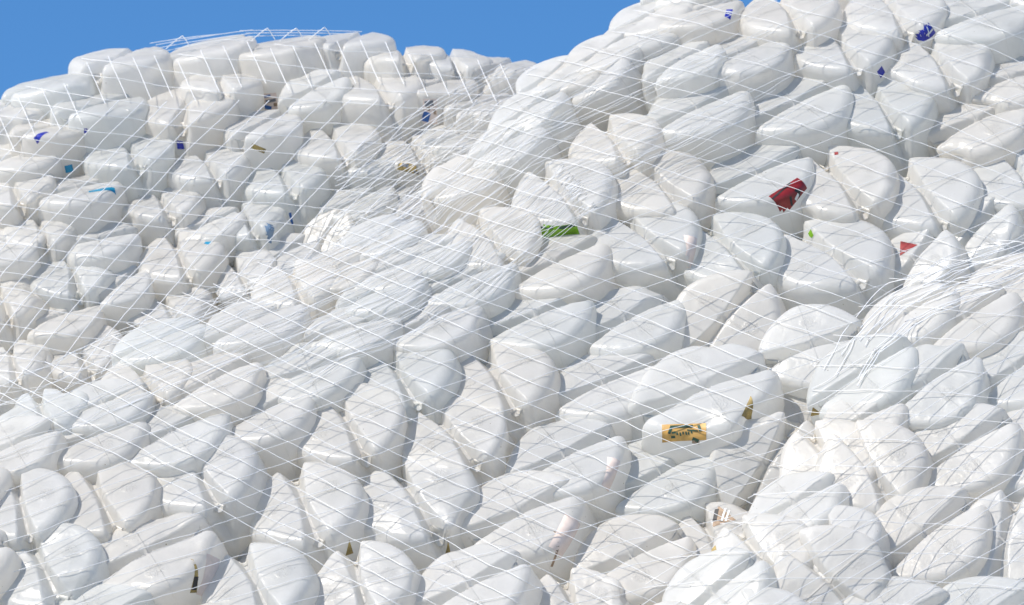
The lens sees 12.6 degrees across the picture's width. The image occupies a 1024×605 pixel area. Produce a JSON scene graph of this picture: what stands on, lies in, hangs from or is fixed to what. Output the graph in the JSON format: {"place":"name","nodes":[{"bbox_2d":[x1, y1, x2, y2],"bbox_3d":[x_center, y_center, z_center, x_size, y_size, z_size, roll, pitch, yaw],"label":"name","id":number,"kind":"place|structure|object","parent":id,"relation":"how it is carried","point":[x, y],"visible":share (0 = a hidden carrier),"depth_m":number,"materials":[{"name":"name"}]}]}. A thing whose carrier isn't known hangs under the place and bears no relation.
{"place":"outdoors","nodes":[
{"label":"outdoors","id":0,"kind":"place"},
{"bbox_2d":[0,0,780,99],"label":"sky","id":1,"kind":"structure","parent":0,"point":[39,39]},
{"label":"ground","id":2,"kind":"structure","parent":0,"visible":0},
{"bbox_2d":[0,0,934,604],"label":"packed jugs","id":3,"kind":"object","parent":2,"relation":"on","point":[10,562],"visible":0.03,"depth_m":6.64,"materials":[{"name":"plastic"}]},
{"bbox_2d":[0,278,48,350],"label":"plastic jug","id":4,"kind":"object","parent":3,"relation":"in","point":[23,316],"visible":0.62,"depth_m":7.26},
{"bbox_2d":[0,339,52,415],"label":"plastic jug","id":5,"kind":"object","parent":3,"relation":"in","point":[14,364],"visible":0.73,"depth_m":7.19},
{"bbox_2d":[0,415,67,488],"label":"plastic jug","id":6,"kind":"object","parent":3,"relation":"in","point":[13,442],"visible":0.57,"depth_m":6.81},
{"bbox_2d":[0,468,77,551],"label":"plastic jug","id":7,"kind":"object","parent":3,"relation":"in","point":[44,519],"visible":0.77,"depth_m":6.71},
{"bbox_2d":[9,118,85,177],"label":"plastic jug","id":8,"kind":"object","parent":3,"relation":"in","point":[47,132],"visible":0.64,"depth_m":7.49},
{"bbox_2d":[1,74,98,118],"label":"plastic jug","id":9,"kind":"object","parent":3,"relation":"on","point":[82,84],"visible":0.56,"depth_m":7.61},
{"bbox_2d":[0,523,110,604],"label":"plastic jug","id":10,"kind":"object","parent":3,"relation":"in","point":[51,586],"visible":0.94,"depth_m":6.63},
{"bbox_2d":[27,305,107,354],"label":"plastic jug","id":11,"kind":"object","parent":3,"relation":"in","point":[52,321],"visible":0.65,"depth_m":7.24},
{"bbox_2d":[29,259,115,311],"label":"plastic jug","id":12,"kind":"object","parent":3,"relation":"in","point":[75,292],"visible":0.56,"depth_m":7.30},
{"bbox_2d":[38,174,127,234],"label":"plastic jug","id":13,"kind":"object","parent":3,"relation":"in","point":[87,191],"visible":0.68,"depth_m":7.41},
{"bbox_2d":[51,325,122,392],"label":"plastic jug","id":14,"kind":"object","parent":3,"relation":"in","point":[59,374],"visible":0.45,"depth_m":7.20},
{"bbox_2d":[50,94,148,152],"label":"plastic jug","id":15,"kind":"object","parent":3,"relation":"in","point":[106,124],"visible":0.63,"depth_m":7.52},
{"bbox_2d":[64,222,142,273],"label":"plastic jug","id":16,"kind":"object","parent":3,"relation":"in","point":[123,233],"visible":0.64,"depth_m":7.35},
{"bbox_2d":[57,422,150,483],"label":"plastic jug","id":17,"kind":"object","parent":3,"relation":"in","point":[77,453],"visible":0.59,"depth_m":6.81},
{"bbox_2d":[71,378,156,438],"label":"plastic jug","id":18,"kind":"object","parent":3,"relation":"in","point":[109,418],"visible":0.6,"depth_m":6.87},
{"bbox_2d":[65,461,163,542],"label":"plastic jug","id":19,"kind":"object","parent":3,"relation":"in","point":[124,490],"visible":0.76,"depth_m":6.73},
{"bbox_2d":[68,46,173,100],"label":"plastic jug","id":20,"kind":"object","parent":3,"relation":"on","point":[141,57],"visible":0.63,"depth_m":7.66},
{"bbox_2d":[99,265,156,335],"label":"plastic jug","id":21,"kind":"object","parent":3,"relation":"in","point":[127,300],"visible":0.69,"depth_m":7.29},
{"bbox_2d":[82,134,175,201],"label":"plastic jug","id":22,"kind":"object","parent":3,"relation":"in","point":[125,177],"visible":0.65,"depth_m":7.47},
{"bbox_2d":[111,318,207,375],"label":"plastic jug","id":23,"kind":"object","parent":3,"relation":"on","point":[196,347],"visible":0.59,"depth_m":7.01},
{"bbox_2d":[98,512,227,604],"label":"plastic jug","id":24,"kind":"object","parent":3,"relation":"in","point":[176,547],"visible":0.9,"depth_m":6.63,"materials":[{"name":"white plastic"}]},
{"bbox_2d":[121,186,205,250],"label":"plastic jug","id":25,"kind":"object","parent":3,"relation":"in","point":[144,215],"visible":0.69,"depth_m":7.42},
{"bbox_2d":[130,400,234,476],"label":"plastic jug","id":26,"kind":"object","parent":3,"relation":"in","point":[191,427],"visible":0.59,"depth_m":6.81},
{"bbox_2d":[137,229,228,305],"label":"plastic jug","id":27,"kind":"object","parent":3,"relation":"in","point":[186,259],"visible":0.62,"depth_m":7.33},
{"bbox_2d":[145,88,240,160],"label":"plastic jug","id":28,"kind":"object","parent":3,"relation":"in","point":[184,120],"visible":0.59,"depth_m":7.53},
{"bbox_2d":[167,146,251,210],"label":"plastic jug","id":29,"kind":"object","parent":3,"relation":"in","point":[225,190],"visible":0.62,"depth_m":7.46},
{"bbox_2d":[156,434,270,558],"bbox_3d":[-0.423,0.343,6.862,0.186,0.198,0.276,-25,-49,-8],"label":"plastic jug","id":30,"kind":"object","parent":3,"relation":"in","point":[233,528],"visible":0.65,"depth_m":6.75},
{"bbox_2d":[160,353,267,425],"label":"plastic jug","id":31,"kind":"object","parent":3,"relation":"in","point":[239,389],"visible":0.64,"depth_m":6.88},
{"bbox_2d":[170,35,257,89],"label":"plastic jug","id":32,"kind":"object","parent":3,"relation":"on","point":[221,66],"visible":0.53,"depth_m":7.66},
{"bbox_2d":[179,73,264,117],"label":"plastic jug","id":33,"kind":"object","parent":3,"relation":"on","point":[247,103],"visible":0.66,"depth_m":7.59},
{"bbox_2d":[204,299,312,367],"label":"plastic jug","id":34,"kind":"object","parent":3,"relation":"in","point":[259,321],"visible":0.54,"depth_m":7.00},
{"bbox_2d":[225,202,294,251],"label":"plastic jug","id":35,"kind":"object","parent":3,"relation":"in","point":[266,230],"visible":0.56,"depth_m":7.39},
{"bbox_2d":[201,542,319,604],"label":"plastic jug","id":36,"kind":"object","parent":3,"relation":"on","point":[292,569],"visible":0.98,"depth_m":6.61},
{"bbox_2d":[223,109,303,173],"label":"plastic jug","id":37,"kind":"object","parent":3,"relation":"in","point":[244,141],"visible":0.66,"depth_m":7.50,"materials":[{"name":"white plastic"}]},
{"bbox_2d":[0,27,529,403],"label":"netting","id":38,"kind":"object","parent":3,"relation":"attached to","point":[384,144],"visible":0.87,"depth_m":7.46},
{"bbox_2d":[231,378,316,481],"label":"plastic jug","id":39,"kind":"object","parent":3,"relation":"in","point":[285,431],"visible":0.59,"depth_m":6.83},
{"bbox_2d":[238,36,326,109],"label":"plastic jug","id":40,"kind":"object","parent":3,"relation":"in","point":[309,57],"visible":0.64,"depth_m":7.64,"materials":[{"name":"white plastic"}]},
{"bbox_2d":[242,159,331,233],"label":"plastic jug","id":41,"kind":"object","parent":3,"relation":"in","point":[293,196],"visible":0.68,"depth_m":7.44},
{"bbox_2d":[251,259,336,321],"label":"plastic jug","id":42,"kind":"object","parent":3,"relation":"on","point":[317,297],"visible":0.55,"depth_m":7.09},
{"bbox_2d":[250,462,368,573],"bbox_3d":[-0.270,0.386,6.825,0.186,0.198,0.276,-20,-49,-3],"label":"plastic jug","id":43,"kind":"object","parent":3,"relation":"in","point":[285,513],"visible":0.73,"depth_m":6.72,"materials":[{"name":"white plastic"}]},
{"bbox_2d":[277,69,352,135],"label":"plastic jug","id":44,"kind":"object","parent":3,"relation":"in","point":[325,112],"visible":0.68,"depth_m":7.58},
{"bbox_2d":[265,341,366,411],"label":"plastic jug","id":45,"kind":"object","parent":3,"relation":"in","point":[333,393],"visible":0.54,"depth_m":6.90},
{"bbox_2d":[294,123,382,191],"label":"plastic jug","id":46,"kind":"object","parent":3,"relation":"in","point":[317,147],"visible":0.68,"depth_m":7.49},
{"bbox_2d":[297,383,407,485],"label":"plastic jug","id":47,"kind":"object","parent":3,"relation":"in","point":[336,436],"visible":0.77,"depth_m":6.82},
{"bbox_2d":[303,305,403,367],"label":"plastic jug","id":48,"kind":"object","parent":3,"relation":"in","point":[385,355],"visible":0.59,"depth_m":6.95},
{"bbox_2d":[322,32,396,77],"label":"plastic jug","id":49,"kind":"object","parent":3,"relation":"on","point":[371,42],"visible":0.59,"depth_m":7.68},
{"bbox_2d":[315,540,420,604],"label":"plastic jug","id":50,"kind":"object","parent":3,"relation":"in","point":[334,582],"visible":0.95,"depth_m":6.62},
{"bbox_2d":[341,74,425,143],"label":"plastic jug","id":51,"kind":"object","parent":3,"relation":"in","point":[376,114],"visible":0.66,"depth_m":7.56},
{"bbox_2d":[335,278,431,321],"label":"plastic jug","id":52,"kind":"object","parent":3,"relation":"in","point":[424,288],"visible":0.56,"depth_m":7.01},
{"bbox_2d":[363,348,461,424],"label":"plastic jug","id":53,"kind":"object","parent":3,"relation":"in","point":[440,375],"visible":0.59,"depth_m":6.89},
{"bbox_2d":[363,456,480,574],"bbox_3d":[-0.112,0.378,6.842,0.196,0.204,0.294,-26,-47,-10],"label":"plastic jug","id":54,"kind":"object","parent":3,"relation":"in","point":[412,535],"visible":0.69,"depth_m":6.73,"materials":[{"name":"white plastic"}]},
{"bbox_2d":[393,293,492,362],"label":"plastic jug","id":55,"kind":"object","parent":3,"relation":"in","point":[445,330],"visible":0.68,"depth_m":6.96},
{"bbox_2d":[401,396,515,487],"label":"plastic jug","id":56,"kind":"object","parent":3,"relation":"in","point":[466,434],"visible":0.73,"depth_m":6.81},
{"bbox_2d":[421,154,510,233],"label":"plastic jug","id":57,"kind":"object","parent":3,"relation":"in","point":[499,195],"visible":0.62,"depth_m":7.25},
{"bbox_2d":[426,252,521,318],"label":"plastic jug","id":58,"kind":"object","parent":3,"relation":"in","point":[506,300],"visible":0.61,"depth_m":7.03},
{"bbox_2d":[415,544,542,604],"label":"plastic jug","id":59,"kind":"object","parent":3,"relation":"in","point":[506,583],"visible":0.98,"depth_m":6.61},
{"bbox_2d":[447,206,542,272],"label":"plastic jug","id":60,"kind":"object","parent":3,"relation":"in","point":[487,214],"visible":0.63,"depth_m":7.12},
{"bbox_2d":[455,342,560,443],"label":"plastic jug","id":61,"kind":"object","parent":3,"relation":"in","point":[498,378],"visible":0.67,"depth_m":6.88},
{"bbox_2d":[0,0,1023,604],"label":"netting","id":62,"kind":"object","parent":3,"relation":"attached to","point":[502,244],"visible":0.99,"depth_m":7.03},
{"bbox_2d":[466,119,562,202],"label":"plastic jug","id":63,"kind":"object","parent":3,"relation":"in","point":[536,150],"visible":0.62,"depth_m":7.27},
{"bbox_2d":[460,470,597,584],"bbox_3d":[0.042,0.402,6.808,0.204,0.196,0.290,-25,-47,-8],"label":"plastic jug","id":64,"kind":"object","parent":3,"relation":"in","point":[559,544],"visible":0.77,"depth_m":6.70,"materials":[{"name":"plastic"}]},
{"bbox_2d":[487,85,581,158],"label":"plastic jug","id":65,"kind":"object","parent":3,"relation":"in","point":[499,115],"visible":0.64,"depth_m":7.33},
{"bbox_2d":[487,298,597,372],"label":"plastic jug","id":66,"kind":"object","parent":3,"relation":"in","point":[575,326],"visible":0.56,"depth_m":6.97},
{"bbox_2d":[511,158,618,237],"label":"plastic jug","id":67,"kind":"object","parent":3,"relation":"in","point":[592,221],"visible":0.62,"depth_m":7.16,"materials":[{"name":"white"}]},
{"bbox_2d":[515,234,618,303],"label":"plastic jug","id":68,"kind":"object","parent":3,"relation":"in","point":[538,267],"visible":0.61,"depth_m":7.05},
{"bbox_2d":[504,417,631,525],"bbox_3d":[0.102,0.323,6.876,0.198,0.188,0.275,-26,-50,-13],"label":"plastic jug","id":69,"kind":"object","parent":3,"relation":"in","point":[614,480],"visible":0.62,"depth_m":6.78,"materials":[{"name":"white plastic"}]},
{"bbox_2d":[540,567,631,604],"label":"plastic jug","id":70,"kind":"object","parent":3,"relation":"in","point":[593,584],"visible":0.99,"depth_m":6.61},
{"bbox_2d":[555,353,656,444],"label":"plastic jug","id":71,"kind":"object","parent":3,"relation":"in","point":[588,395],"visible":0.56,"depth_m":6.89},
{"bbox_2d":[572,48,647,131],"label":"plastic jug","id":72,"kind":"object","parent":3,"relation":"in","point":[621,82],"visible":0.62,"depth_m":7.35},
{"bbox_2d":[568,113,665,177],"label":"plastic jug","id":73,"kind":"object","parent":3,"relation":"in","point":[587,133],"visible":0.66,"depth_m":7.24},
{"bbox_2d":[572,514,696,604],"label":"plastic jug","id":74,"kind":"object","parent":3,"relation":"in","point":[630,578],"visible":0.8,"depth_m":6.66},
{"bbox_2d":[588,286,685,362],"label":"plastic jug","id":75,"kind":"object","parent":3,"relation":"in","point":[637,303],"visible":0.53,"depth_m":6.97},
{"bbox_2d":[592,201,702,301],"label":"plastic jug","id":76,"kind":"object","parent":3,"relation":"in","point":[635,257],"visible":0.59,"depth_m":7.08,"materials":[{"name":"white plastic"}]},
{"bbox_2d":[615,150,715,231],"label":"plastic jug","id":77,"kind":"object","parent":3,"relation":"on","point":[677,186],"visible":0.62,"depth_m":7.17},
{"bbox_2d":[615,439,716,523],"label":"plastic jug","id":78,"kind":"object","parent":3,"relation":"in","point":[684,486],"visible":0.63,"depth_m":6.75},
{"bbox_2d":[654,601,692,604],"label":"plastic jug","id":79,"kind":"object","parent":3,"relation":"in","point":[670,603],"visible":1,"depth_m":6.45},
{"bbox_2d":[642,235,1023,604],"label":"netting","id":80,"kind":"object","parent":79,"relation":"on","point":[928,293],"visible":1,"depth_m":6.67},
{"bbox_2d":[641,41,727,111],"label":"plastic jug","id":81,"kind":"object","parent":3,"relation":"in","point":[676,57],"visible":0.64,"depth_m":7.34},
{"bbox_2d":[653,0,744,44],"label":"plastic jug","id":82,"kind":"object","parent":3,"relation":"in","point":[712,37],"visible":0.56,"depth_m":7.42,"materials":[{"name":"white"}]},
{"bbox_2d":[647,86,756,171],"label":"plastic jug","id":83,"kind":"object","parent":3,"relation":"in","point":[687,102],"visible":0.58,"depth_m":7.26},
{"bbox_2d":[628,343,784,464],"bbox_3d":[0.308,0.246,6.927,0.240,0.224,0.333,-22,-52,-11],"label":"plastic jug","id":84,"kind":"object","parent":3,"relation":"in","point":[717,425],"visible":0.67,"depth_m":6.81,"materials":[{"name":"white plastic"}]},
{"bbox_2d":[661,547,776,604],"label":"plastic jug","id":85,"kind":"object","parent":3,"relation":"in","point":[718,587],"visible":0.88,"depth_m":6.47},
{"bbox_2d":[676,270,785,350],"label":"plastic jug","id":86,"kind":"object","parent":3,"relation":"in","point":[738,318],"visible":0.52,"depth_m":6.98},
{"bbox_2d":[683,212,786,292],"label":"plastic jug","id":87,"kind":"object","parent":3,"relation":"in","point":[762,257],"visible":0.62,"depth_m":7.08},
{"bbox_2d":[710,35,795,101],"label":"plastic jug","id":88,"kind":"object","parent":3,"relation":"in","point":[755,54],"visible":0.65,"depth_m":7.33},
{"bbox_2d":[710,145,814,235],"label":"plastic jug","id":89,"kind":"object","parent":3,"relation":"in","point":[789,198],"visible":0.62,"depth_m":7.18,"materials":[{"name":"white"}]},
{"bbox_2d":[710,412,814,510],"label":"plastic jug","id":90,"kind":"object","parent":3,"relation":"in","point":[759,468],"visible":0.44,"depth_m":6.75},
{"bbox_2d":[711,513,813,568],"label":"plastic jug","id":91,"kind":"object","parent":3,"relation":"in","point":[766,538],"visible":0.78,"depth_m":6.51,"materials":[{"name":"white plastic"}]},
{"bbox_2d":[738,0,842,55],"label":"plastic jug","id":92,"kind":"object","parent":3,"relation":"on","point":[782,13],"visible":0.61,"depth_m":7.41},
{"bbox_2d":[748,471,849,526],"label":"plastic jug","id":93,"kind":"object","parent":3,"relation":"in","point":[815,506],"visible":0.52,"depth_m":6.59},
{"bbox_2d":[754,77,853,165],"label":"plastic jug","id":94,"kind":"object","parent":3,"relation":"in","point":[824,98],"visible":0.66,"depth_m":7.27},
{"bbox_2d":[758,304,862,398],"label":"plastic jug","id":95,"kind":"object","parent":3,"relation":"on","point":[782,358],"visible":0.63,"depth_m":6.89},
{"bbox_2d":[779,419,876,480],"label":"plastic jug","id":96,"kind":"object","parent":3,"relation":"in","point":[798,451],"visible":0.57,"depth_m":6.67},
{"bbox_2d":[774,525,892,604],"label":"plastic jug","id":97,"kind":"object","parent":3,"relation":"in","point":[827,561],"visible":0.9,"depth_m":6.45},
{"bbox_2d":[777,219,894,321],"bbox_3d":[0.509,0.036,7.167,0.203,0.211,0.300,-29,-50,-21],"label":"plastic jug","id":98,"kind":"object","parent":3,"relation":"in","point":[865,247],"visible":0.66,"depth_m":7.05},
{"bbox_2d":[793,20,896,97],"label":"plastic jug","id":99,"kind":"object","parent":3,"relation":"in","point":[827,70],"visible":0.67,"depth_m":7.35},
{"bbox_2d":[801,145,899,229],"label":"plastic jug","id":100,"kind":"object","parent":3,"relation":"in","point":[848,172],"visible":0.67,"depth_m":7.17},
{"bbox_2d":[806,333,918,426],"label":"plastic jug","id":101,"kind":"object","parent":3,"relation":"in","point":[878,377],"visible":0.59,"depth_m":6.77,"materials":[{"name":"white plastic"}]},
{"bbox_2d":[815,420,934,513],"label":"plastic jug","id":102,"kind":"object","parent":3,"relation":"in","point":[868,434],"visible":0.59,"depth_m":6.61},
{"bbox_2d":[847,78,938,177],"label":"plastic jug","id":103,"kind":"object","parent":3,"relation":"in","point":[900,123],"visible":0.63,"depth_m":7.27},
{"bbox_2d":[843,0,947,52],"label":"plastic jug","id":104,"kind":"object","parent":3,"relation":"in","point":[919,32],"visible":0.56,"depth_m":7.42,"materials":[{"name":"white"}]},
{"bbox_2d":[857,283,960,346],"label":"plastic jug","id":105,"kind":"object","parent":3,"relation":"in","point":[927,325],"visible":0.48,"depth_m":6.86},
{"bbox_2d":[891,229,970,290],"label":"plastic jug","id":106,"kind":"object","parent":3,"relation":"in","point":[906,263],"visible":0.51,"depth_m":7.07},
{"bbox_2d":[882,157,983,240],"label":"plastic jug","id":107,"kind":"object","parent":3,"relation":"in","point":[926,201],"visible":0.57,"depth_m":7.15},
{"bbox_2d":[875,486,992,587],"bbox_3d":[0.614,0.414,6.614,0.206,0.193,0.287,-37,-43,-14],"label":"plastic jug","id":108,"kind":"object","parent":3,"relation":"in","point":[943,568],"visible":0.69,"depth_m":6.51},
{"bbox_2d":[886,27,994,113],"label":"plastic jug","id":109,"kind":"object","parent":3,"relation":"in","point":[957,69],"visible":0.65,"depth_m":7.33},
{"bbox_2d":[905,343,992,430],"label":"plastic jug","id":110,"kind":"object","parent":3,"relation":"in","point":[953,356],"visible":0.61,"depth_m":6.70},
{"bbox_2d":[913,403,1023,501],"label":"plastic jug","id":111,"kind":"object","parent":3,"relation":"in","point":[990,459],"visible":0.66,"depth_m":6.61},
{"bbox_2d":[925,282,1023,358],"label":"plastic jug","id":112,"kind":"object","parent":3,"relation":"in","point":[996,329],"visible":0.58,"depth_m":6.81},
{"bbox_2d":[927,103,1023,168],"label":"plastic jug","id":113,"kind":"object","parent":3,"relation":"in","point":[979,124],"visible":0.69,"depth_m":7.25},
{"bbox_2d":[934,0,1023,63],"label":"plastic jug","id":114,"kind":"object","parent":3,"relation":"in","point":[1009,19],"visible":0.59,"depth_m":7.39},
{"bbox_2d":[938,576,1023,604],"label":"plastic jug","id":115,"kind":"object","parent":3,"relation":"in","point":[976,594],"visible":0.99,"depth_m":6.41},
{"bbox_2d":[955,196,1023,274],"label":"plastic jug","id":116,"kind":"object","parent":3,"relation":"in","point":[997,229],"visible":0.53,"depth_m":7.10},
{"bbox_2d":[965,490,1023,580],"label":"plastic jug","id":117,"kind":"object","parent":3,"relation":"in","point":[1012,548],"visible":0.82,"depth_m":6.50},
{"bbox_2d":[981,331,1023,411],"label":"plastic jug","id":118,"kind":"object","parent":3,"relation":"in","point":[1007,387],"visible":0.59,"depth_m":6.75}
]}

